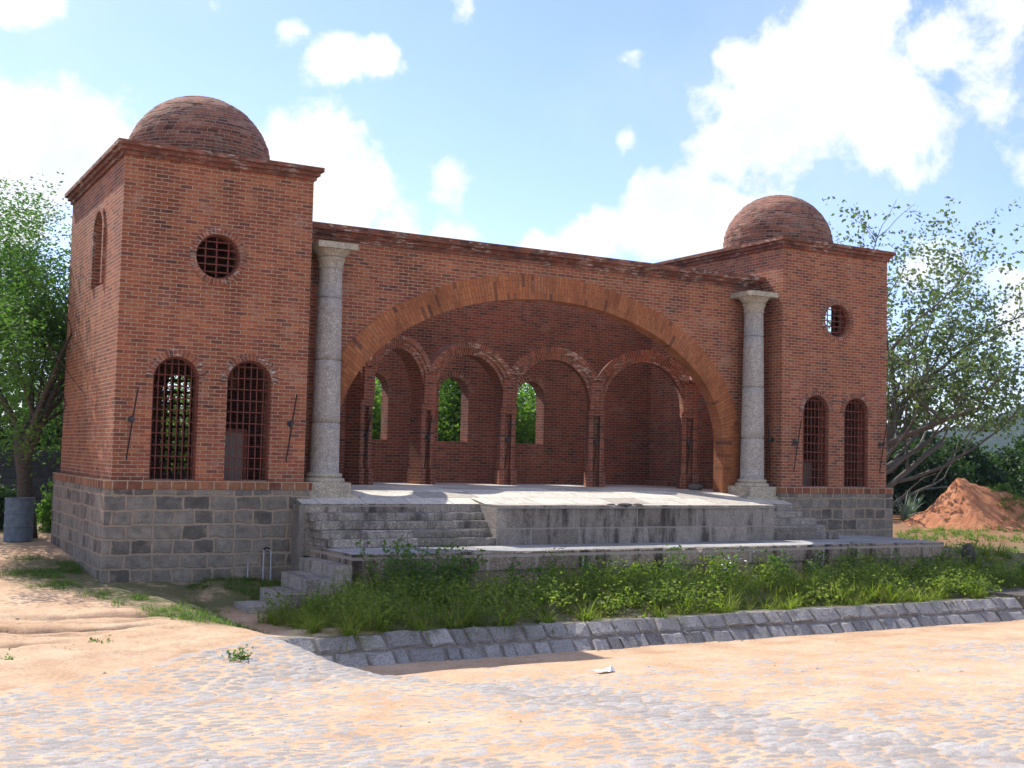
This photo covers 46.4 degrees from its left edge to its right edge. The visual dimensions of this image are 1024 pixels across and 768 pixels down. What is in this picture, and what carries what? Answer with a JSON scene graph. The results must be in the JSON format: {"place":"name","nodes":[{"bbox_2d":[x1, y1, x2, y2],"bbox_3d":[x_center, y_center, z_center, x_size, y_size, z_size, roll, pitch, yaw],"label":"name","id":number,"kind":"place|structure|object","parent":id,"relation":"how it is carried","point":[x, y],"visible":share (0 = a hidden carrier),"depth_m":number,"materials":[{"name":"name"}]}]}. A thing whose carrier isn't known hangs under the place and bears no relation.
{"place":"outdoors","nodes":[
{"label":"outdoors","id":0,"kind":"place"},
{"bbox_2d":[0,577,1002,760],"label":"pebbles","id":1,"kind":"object","parent":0,"point":[445,670],"visible":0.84,"depth_m":14.59,"materials":[{"name":"stone"}]},
{"bbox_2d":[0,626,1023,767],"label":"plaza","id":2,"kind":"structure","parent":0,"point":[952,717],"depth_m":11.61,"materials":[{"name":"beige stone"}]},
{"bbox_2d":[221,644,252,662],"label":"leafy weed","id":3,"kind":"object","parent":2,"relation":"on","point":[237,655],"visible":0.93,"depth_m":15.02,"materials":[{"name":"green plant"}]},
{"bbox_2d":[595,665,614,671],"bbox_3d":[1.242,3.800,15.948,0.286,0.080,0.169,3,-4,-30],"label":"paper scrap","id":4,"kind":"object","parent":2,"relation":"on","point":[610,668],"visible":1,"depth_m":15.93,"materials":[{"name":"white paper"}]},
{"bbox_2d":[0,513,1023,690],"bbox_3d":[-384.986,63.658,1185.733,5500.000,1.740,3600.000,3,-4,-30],"label":"ground","id":5,"kind":"structure","parent":0,"point":[58,624],"depth_m":18.09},
{"bbox_2d":[1,648,13,659],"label":"leafy weed","id":6,"kind":"object","parent":5,"relation":"on","point":[8,657],"visible":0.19,"depth_m":14.58,"materials":[{"name":"green plant"}]},
{"bbox_2d":[0,476,36,529],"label":"shrub","id":7,"kind":"object","parent":5,"relation":"on","point":[12,493],"visible":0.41,"depth_m":28.51,"materials":[{"name":"green plant"}]},
{"bbox_2d":[3,497,34,541],"bbox_3d":[-10.780,2.958,26.086,0.630,0.950,0.630,3,-4,-30],"label":"steel drum","id":8,"kind":"object","parent":5,"relation":"on","point":[18,525],"visible":1,"depth_m":25.84,"materials":[{"name":"blue paint"}]},
{"bbox_2d":[0,377,57,449],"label":"dark tree","id":9,"kind":"object","parent":5,"relation":"on","point":[3,431],"visible":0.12,"depth_m":35.05,"materials":[{"name":"green plant"}]},
{"bbox_2d":[0,449,59,518],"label":"stone wall","id":10,"kind":"structure","parent":5,"relation":"on","point":[44,472],"depth_m":32.39,"materials":[{"name":"grey stone"}]},
{"bbox_2d":[34,477,52,531],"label":"shrub","id":11,"kind":"object","parent":5,"relation":"on","point":[45,512],"visible":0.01,"depth_m":28.32,"materials":[{"name":"green plant"}]},
{"bbox_2d":[0,171,189,537],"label":"feathery tree","id":12,"kind":"object","parent":5,"relation":"on","point":[26,322],"visible":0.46,"depth_m":26.50,"materials":[{"name":"green plant"}]},
{"bbox_2d":[14,382,185,472],"bbox_3d":[-13.517,2.309,38.051,6.623,6.135,6.056,3,-4,-30],"label":"dark tree","id":13,"kind":"object","parent":5,"relation":"on","point":[49,440],"visible":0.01,"depth_m":36.24,"materials":[{"name":"green plant"}]},
{"bbox_2d":[89,635,113,642],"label":"leafy weed","id":14,"kind":"object","parent":5,"relation":"on","point":[94,640],"visible":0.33,"depth_m":15.76,"materials":[{"name":"green plant"}]},
{"bbox_2d":[159,376,189,472],"bbox_3d":[-10.653,2.575,40.931,7.848,7.572,6.317,3,-4,-30],"label":"bushy tree","id":15,"kind":"object","parent":5,"relation":"on","point":[179,447],"visible":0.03,"depth_m":39.40,"materials":[{"name":"green plant"}]},
{"bbox_2d":[0,553,351,653],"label":"short grass","id":16,"kind":"structure","parent":5,"relation":"on","point":[214,618],"depth_m":20.55,"materials":[{"name":"green plant"}]},
{"bbox_2d":[262,547,271,580],"bbox_3d":[-4.607,3.434,22.445,0.180,0.747,0.044,3,-4,-30],"label":"water pipe","id":17,"kind":"object","parent":5,"relation":"on","point":[266,548],"visible":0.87,"depth_m":22.44,"materials":[{"name":"grey metal"}]},
{"bbox_2d":[280,604,335,635],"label":"grass tussock","id":18,"kind":"object","parent":5,"relation":"on","point":[316,629],"depth_m":17.03,"materials":[{"name":"green plant"}]},
{"bbox_2d":[326,609,356,626],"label":"grass tussock","id":19,"kind":"object","parent":5,"relation":"on","point":[340,619],"depth_m":17.86,"materials":[{"name":"green plant"}]},
{"bbox_2d":[304,596,392,659],"bbox_3d":[-2.289,3.574,17.007,1.461,1.138,1.472,4,-4,-37],"label":"grass tussock","id":20,"kind":"object","parent":5,"relation":"on","point":[347,631],"depth_m":16.91,"materials":[{"name":"green plant"}]},
{"bbox_2d":[368,592,401,623],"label":"grass tussock","id":21,"kind":"object","parent":5,"relation":"on","point":[386,613],"depth_m":18.39,"materials":[{"name":"green plant"}]},
{"bbox_2d":[355,538,419,592],"bbox_3d":[-2.094,3.190,20.663,1.166,1.069,1.033,1,-4,13],"label":"leafy weed","id":22,"kind":"object","parent":5,"relation":"on","point":[369,569],"visible":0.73,"depth_m":20.57,"materials":[{"name":"green plant"}]},
{"bbox_2d":[364,613,412,636],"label":"grass tussock","id":23,"kind":"object","parent":5,"relation":"on","point":[386,628],"depth_m":17.38,"materials":[{"name":"green plant"}]},
{"bbox_2d":[362,539,455,599],"bbox_3d":[-1.765,3.205,20.532,1.116,1.079,1.296,-2,-5,41],"label":"leafy weed","id":24,"kind":"object","parent":5,"relation":"on","point":[417,563],"visible":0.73,"depth_m":20.48,"materials":[{"name":"green plant"}]},
{"bbox_2d":[372,377,460,440],"bbox_3d":[-3.812,1.665,38.119,7.233,7.694,9.301,3,-4,-30],"label":"bushy tree","id":25,"kind":"object","parent":5,"relation":"on","point":[376,423],"visible":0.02,"depth_m":36.58,"materials":[{"name":"green plant"}]},
{"bbox_2d":[382,532,452,592],"bbox_3d":[-1.671,3.187,21.056,1.388,1.142,1.006,3,-4,-30],"label":"leafy weed","id":26,"kind":"object","parent":5,"relation":"on","point":[410,546],"visible":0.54,"depth_m":21.01,"materials":[{"name":"green plant"}]},
{"bbox_2d":[393,606,454,650],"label":"grass tussock","id":27,"kind":"object","parent":5,"relation":"on","point":[423,626],"depth_m":17.48,"materials":[{"name":"green plant"}]},
{"bbox_2d":[422,543,483,590],"bbox_3d":[-1.083,3.285,20.960,1.098,0.998,0.711,2,-4,-17],"label":"leafy weed","id":28,"kind":"object","parent":5,"relation":"on","point":[450,568],"visible":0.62,"depth_m":20.86,"materials":[{"name":"green plant"}]},
{"bbox_2d":[372,378,535,443],"bbox_3d":[-1.854,1.274,39.010,7.943,8.612,7.692,0,-4,23],"label":"bushy tree","id":29,"kind":"object","parent":5,"relation":"on","point":[452,387],"visible":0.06,"depth_m":37.92,"materials":[{"name":"green plant"}]},
{"bbox_2d":[415,587,495,642],"bbox_3d":[-0.784,3.685,18.010,1.508,1.175,1.519,-1,-4,31],"label":"grass tussock","id":30,"kind":"object","parent":5,"relation":"on","point":[456,619],"depth_m":18.04,"materials":[{"name":"green plant"}]},
{"bbox_2d":[435,534,487,589],"bbox_3d":[-0.940,3.227,21.593,1.039,1.148,1.187,1,-3,5],"label":"leafy weed","id":31,"kind":"object","parent":5,"relation":"on","point":[477,562],"visible":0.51,"depth_m":21.40,"materials":[{"name":"green plant"}]},
{"bbox_2d":[51,95,895,585],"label":"stage building","id":32,"kind":"structure","parent":5,"relation":"on","point":[225,273],"depth_m":25.69,"materials":[{"name":"brick"}]},
{"bbox_2d":[125,388,138,459],"bbox_3d":[-6.831,0.720,21.424,0.156,1.303,0.223,3,-4,-30],"label":"wall torch","id":33,"kind":"object","parent":32,"relation":"attached to","point":[131,419],"depth_m":21.39,"materials":[{"name":"black metal"}]},
{"bbox_2d":[224,428,247,479],"bbox_3d":[-5.509,1.392,23.084,0.730,1.060,0.120,3,-4,-30],"label":"grey panel","id":34,"kind":"object","parent":32,"relation":"on","point":[232,454],"visible":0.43,"depth_m":23.15,"materials":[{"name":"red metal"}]},
{"bbox_2d":[285,394,297,461],"bbox_3d":[-4.243,0.850,22.896,0.156,1.303,0.223,3,-4,-30],"label":"wall torch","id":35,"kind":"object","parent":32,"relation":"attached to","point":[290,423],"depth_m":22.86,"materials":[{"name":"black metal"}]},
{"bbox_2d":[363,411,371,466],"bbox_3d":[-3.340,1.254,27.283,0.224,1.303,0.127,-1,-4,35],"label":"wall torch","id":36,"kind":"object","parent":32,"relation":"attached to","point":[367,434],"depth_m":27.25,"materials":[{"name":"black metal"}]},
{"bbox_2d":[424,414,432,467],"bbox_3d":[-2.050,1.383,28.937,0.126,1.303,0.224,4,-5,-41],"label":"wall torch","id":37,"kind":"object","parent":32,"relation":"attached to","point":[428,437],"depth_m":28.91,"materials":[{"name":"black metal"}]},
{"bbox_2d":[504,418,511,468],"bbox_3d":[-0.110,1.504,30.190,0.128,1.303,0.223,3,-4,-20],"label":"wall torch","id":38,"kind":"object","parent":32,"relation":"attached to","point":[507,440],"depth_m":30.15,"materials":[{"name":"black metal"}]},
{"bbox_2d":[593,420,599,470],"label":"wall torch","id":39,"kind":"object","parent":32,"relation":"attached to","point":[595,442],"depth_m":30.42,"materials":[{"name":"black metal"}]},
{"bbox_2d":[617,503,631,505],"bbox_3d":[2.394,2.566,25.378,0.373,0.076,0.194,3,-4,-30],"label":"stone chip","id":40,"kind":"object","parent":32,"relation":"on","point":[626,504],"visible":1,"depth_m":25.30,"materials":[{"name":"grey stone"}]},
{"bbox_2d":[686,423,692,472],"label":"wall torch","id":41,"kind":"object","parent":32,"relation":"attached to","point":[688,444],"depth_m":30.52,"materials":[{"name":"black metal"}]},
{"bbox_2d":[688,483,702,489],"bbox_3d":[4.608,2.602,29.990,0.440,0.197,0.303,3,-4,-30],"label":"stone chunk","id":42,"kind":"object","parent":32,"relation":"on","point":[694,486],"visible":0.98,"depth_m":29.87,"materials":[{"name":"grey stone"}]},
{"bbox_2d":[767,417,773,469],"bbox_3d":[6.350,1.460,29.372,0.223,1.302,0.120,3,-4,-30],"label":"wall torch","id":43,"kind":"object","parent":32,"relation":"attached to","point":[771,439],"depth_m":29.35,"materials":[{"name":"black metal"}]},
{"bbox_2d":[792,419,801,471],"bbox_3d":[6.982,1.520,29.279,0.156,1.303,0.223,3,-4,-30],"label":"wall torch","id":44,"kind":"object","parent":32,"relation":"attached to","point":[794,442],"depth_m":29.24,"materials":[{"name":"black metal"}]},
{"bbox_2d":[804,461,813,485],"bbox_3d":[7.202,2.298,30.305,1.140,0.720,0.120,3,-4,-30],"label":"grey panel","id":45,"kind":"object","parent":32,"relation":"on","point":[806,465],"visible":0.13,"depth_m":30.48,"materials":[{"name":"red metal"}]},
{"bbox_2d":[878,423,886,472],"bbox_3d":[9.535,1.647,30.732,0.156,1.303,0.223,3,-4,-30],"label":"wall torch","id":46,"kind":"object","parent":32,"relation":"attached to","point":[880,444],"depth_m":30.70,"materials":[{"name":"black metal"}]},
{"bbox_2d":[460,584,545,640],"bbox_3d":[-0.114,3.714,18.214,1.566,1.211,1.554,1,-3,9],"label":"grass tussock","id":47,"kind":"object","parent":5,"relation":"on","point":[504,622],"depth_m":18.31,"materials":[{"name":"green plant"}]},
{"bbox_2d":[501,557,536,591],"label":"leafy weed","id":48,"kind":"object","parent":5,"relation":"on","point":[513,568],"visible":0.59,"depth_m":21.39,"materials":[{"name":"green plant"}]},
{"bbox_2d":[516,383,535,443],"bbox_3d":[0.969,1.875,41.321,7.409,8.155,7.621,3,-4,-30],"label":"bushy tree","id":49,"kind":"object","parent":5,"relation":"on","point":[531,393],"visible":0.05,"depth_m":39.90,"materials":[{"name":"green plant"}]},
{"bbox_2d":[522,608,569,639],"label":"grass tussock","id":50,"kind":"object","parent":5,"relation":"on","point":[545,620],"depth_m":18.72,"materials":[{"name":"green plant"}]},
{"bbox_2d":[530,548,569,585],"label":"leafy weed","id":51,"kind":"object","parent":5,"relation":"on","point":[539,570],"visible":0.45,"depth_m":21.98,"materials":[{"name":"green plant"}]},
{"bbox_2d":[563,596,613,621],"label":"grass tussock","id":52,"kind":"object","parent":5,"relation":"on","point":[582,618],"depth_m":19.16,"materials":[{"name":"green plant"}]},
{"bbox_2d":[569,555,612,588],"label":"leafy weed","id":53,"kind":"object","parent":5,"relation":"on","point":[590,564],"visible":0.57,"depth_m":22.17,"materials":[{"name":"green plant"}]},
{"bbox_2d":[234,535,950,613],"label":"stone terrace","id":54,"kind":"structure","parent":5,"relation":"on","point":[315,565],"depth_m":23.19,"materials":[{"name":"stone"}]},
{"bbox_2d":[579,591,625,617],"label":"grass tussock","id":55,"kind":"object","parent":5,"relation":"on","point":[605,613],"depth_m":19.87,"materials":[{"name":"green plant"}]},
{"bbox_2d":[611,555,644,586],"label":"leafy weed","id":56,"kind":"object","parent":5,"relation":"on","point":[624,564],"visible":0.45,"depth_m":23.12,"materials":[{"name":"green plant"}]},
{"bbox_2d":[233,533,1023,634],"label":"grass","id":57,"kind":"structure","parent":5,"relation":"on","point":[272,617],"depth_m":21.16,"materials":[{"name":"green plant"}]},
{"bbox_2d":[263,533,1023,631],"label":"leafy ground cover","id":58,"kind":"object","parent":5,"relation":"on","point":[643,573],"visible":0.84,"depth_m":21.55,"materials":[{"name":"green plant"}]},
{"bbox_2d":[279,597,1023,666],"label":"curb","id":59,"kind":"structure","parent":5,"relation":"on","point":[404,647],"depth_m":19.07,"materials":[{"name":"grey stone"}]},
{"bbox_2d":[981,588,1023,608],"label":"culvert","id":60,"kind":"object","parent":59,"relation":"attached to","point":[1012,593],"visible":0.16,"depth_m":24.16,"materials":[{"name":"grey concrete"}]},
{"bbox_2d":[284,569,1023,631],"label":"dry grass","id":61,"kind":"structure","parent":5,"relation":"on","point":[659,602],"depth_m":20.50,"materials":[{"name":"green plant"}]},
{"bbox_2d":[631,596,687,630],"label":"grass tussock","id":62,"kind":"object","parent":5,"relation":"on","point":[660,615],"depth_m":19.73,"materials":[{"name":"green plant"}]},
{"bbox_2d":[636,585,683,612],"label":"grass tussock","id":63,"kind":"object","parent":5,"relation":"on","point":[664,602],"depth_m":20.70,"materials":[{"name":"green plant"}]},
{"bbox_2d":[658,543,697,578],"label":"leafy weed","id":64,"kind":"object","parent":5,"relation":"on","point":[678,557],"visible":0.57,"depth_m":23.50,"materials":[{"name":"green plant"}]},
{"bbox_2d":[697,591,750,613],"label":"grass tussock","id":65,"kind":"object","parent":5,"relation":"on","point":[723,610],"depth_m":20.49,"materials":[{"name":"green plant"}]},
{"bbox_2d":[705,546,744,580],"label":"leafy weed","id":66,"kind":"object","parent":5,"relation":"on","point":[727,563],"visible":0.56,"depth_m":24.16,"materials":[{"name":"green plant"}]},
{"bbox_2d":[709,551,756,576],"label":"white flowers","id":67,"kind":"object","parent":5,"relation":"on","point":[730,562],"visible":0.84,"depth_m":23.78,"materials":[{"name":"plant"}]},
{"bbox_2d":[713,589,755,609],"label":"grass tussock","id":68,"kind":"object","parent":5,"relation":"on","point":[737,602],"depth_m":21.44,"materials":[{"name":"green plant"}]},
{"bbox_2d":[751,546,797,583],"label":"leafy weed","id":69,"kind":"object","parent":5,"relation":"on","point":[782,563],"visible":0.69,"depth_m":24.66,"materials":[{"name":"green plant"}]},
{"bbox_2d":[765,586,817,612],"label":"grass tussock","id":70,"kind":"object","parent":5,"relation":"on","point":[790,606],"depth_m":21.20,"materials":[{"name":"green plant"}]},
{"bbox_2d":[779,580,836,606],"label":"grass tussock","id":71,"kind":"object","parent":5,"relation":"on","point":[803,604],"depth_m":22.06,"materials":[{"name":"green plant"}]},
{"bbox_2d":[800,548,827,577],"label":"leafy weed","id":72,"kind":"object","parent":5,"relation":"on","point":[817,560],"visible":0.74,"depth_m":25.32,"materials":[{"name":"green plant"}]},
{"bbox_2d":[820,542,863,578],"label":"leafy weed","id":73,"kind":"object","parent":5,"relation":"on","point":[838,560],"visible":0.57,"depth_m":25.68,"materials":[{"name":"green plant"}]},
{"bbox_2d":[834,591,882,608],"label":"grass tussock","id":74,"kind":"object","parent":5,"relation":"on","point":[855,603],"depth_m":22.13,"materials":[{"name":"green plant"}]},
{"bbox_2d":[840,572,901,602],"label":"grass tussock","id":75,"kind":"object","parent":5,"relation":"on","point":[875,595],"depth_m":22.82,"materials":[{"name":"green plant"}]},
{"bbox_2d":[875,550,900,577],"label":"leafy weed","id":76,"kind":"object","parent":5,"relation":"on","point":[887,561],"visible":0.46,"depth_m":26.13,"materials":[{"name":"green plant"}]},
{"bbox_2d":[893,492,920,518],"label":"agave","id":77,"kind":"object","parent":5,"relation":"on","point":[903,512],"visible":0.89,"depth_m":44.08,"materials":[{"name":"green plant"}]},
{"bbox_2d":[895,490,924,516],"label":"agave","id":78,"kind":"object","parent":5,"relation":"on","point":[912,509],"visible":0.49,"depth_m":45.07,"materials":[{"name":"green plant"}]},
{"bbox_2d":[891,575,943,605],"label":"grass tussock","id":79,"kind":"object","parent":5,"relation":"on","point":[913,598],"depth_m":22.91,"materials":[{"name":"green plant"}]},
{"bbox_2d":[911,493,924,514],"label":"agave","id":80,"kind":"object","parent":5,"relation":"on","point":[916,506],"visible":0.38,"depth_m":45.91,"materials":[{"name":"green plant"}]},
{"bbox_2d":[822,196,1023,506],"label":"spreading tree","id":81,"kind":"object","parent":5,"relation":"on","point":[921,391],"visible":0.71,"depth_m":43.99,"materials":[{"name":"green plant"}]},
{"bbox_2d":[896,413,950,447],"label":"dark tree","id":82,"kind":"object","parent":5,"relation":"on","point":[928,434],"visible":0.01,"depth_m":59.18,"materials":[{"name":"green plant"}]},
{"bbox_2d":[886,440,972,513],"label":"bush","id":83,"kind":"object","parent":5,"relation":"on","point":[929,462],"visible":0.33,"depth_m":47.82,"materials":[{"name":"green plant"}]},
{"bbox_2d":[912,550,953,576],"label":"leafy weed","id":84,"kind":"object","parent":5,"relation":"on","point":[924,560],"visible":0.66,"depth_m":26.84,"materials":[{"name":"green plant"}]},
{"bbox_2d":[894,422,989,483],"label":"bush","id":85,"kind":"object","parent":5,"relation":"on","point":[968,476],"visible":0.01,"depth_m":51.33,"materials":[{"name":"green plant"}]},
{"bbox_2d":[893,517,1023,554],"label":"slope grass","id":86,"kind":"structure","parent":5,"relation":"on","point":[940,529],"depth_m":35.10,"materials":[{"name":"green plant"}]},
{"bbox_2d":[900,478,1023,530],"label":"earth mound","id":87,"kind":"object","parent":5,"relation":"on","point":[963,503],"visible":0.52,"depth_m":40.08,"materials":[{"name":"red soil"}]},
{"bbox_2d":[994,481,1015,491],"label":"leafy weed","id":88,"kind":"object","parent":87,"relation":"on","point":[1007,486],"visible":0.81,"depth_m":41.50,"materials":[{"name":"green plant"}]},
{"bbox_2d":[987,483,1023,528],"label":"mound grass","id":89,"kind":"structure","parent":87,"relation":"on","point":[1011,498],"depth_m":40.38,"materials":[{"name":"green plant"}]},
{"bbox_2d":[961,543,974,564],"bbox_3d":[10.665,3.978,27.912,0.338,0.524,0.324,3,-4,-30],"label":"dark rock","id":90,"kind":"object","parent":5,"relation":"on","point":[967,548],"visible":0.81,"depth_m":27.80,"materials":[{"name":"grey stone"}]},
{"bbox_2d":[929,432,1023,496],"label":"bush","id":91,"kind":"object","parent":5,"relation":"on","point":[988,466],"visible":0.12,"depth_m":54.15,"materials":[{"name":"green plant"}]},
{"bbox_2d":[957,571,1006,598],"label":"grass tussock","id":92,"kind":"object","parent":5,"relation":"on","point":[979,595],"depth_m":23.73,"materials":[{"name":"green plant"}]},
{"bbox_2d":[977,419,1023,490],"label":"bush","id":93,"kind":"object","parent":5,"relation":"on","point":[1007,456],"visible":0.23,"depth_m":59.18,"materials":[{"name":"green plant"}]},
{"bbox_2d":[1009,439,1023,496],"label":"bush","id":94,"kind":"object","parent":5,"relation":"on","point":[1020,487],"visible":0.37,"depth_m":55.81,"materials":[{"name":"green plant"}]},
{"bbox_2d":[1014,546,1023,577],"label":"leafy weed","id":95,"kind":"object","parent":5,"relation":"on","point":[1021,567],"visible":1,"depth_m":25.54,"materials":[{"name":"green plant"}]},
{"bbox_2d":[0,0,1023,430],"label":"sky","id":96,"kind":"structure","parent":0,"point":[633,130],"materials":[{"name":"blue"}]},
{"bbox_2d":[894,404,1023,455],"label":"hills","id":97,"kind":"structure","parent":0,"point":[990,442],"depth_m":747.17,"materials":[{"name":"green plant"}]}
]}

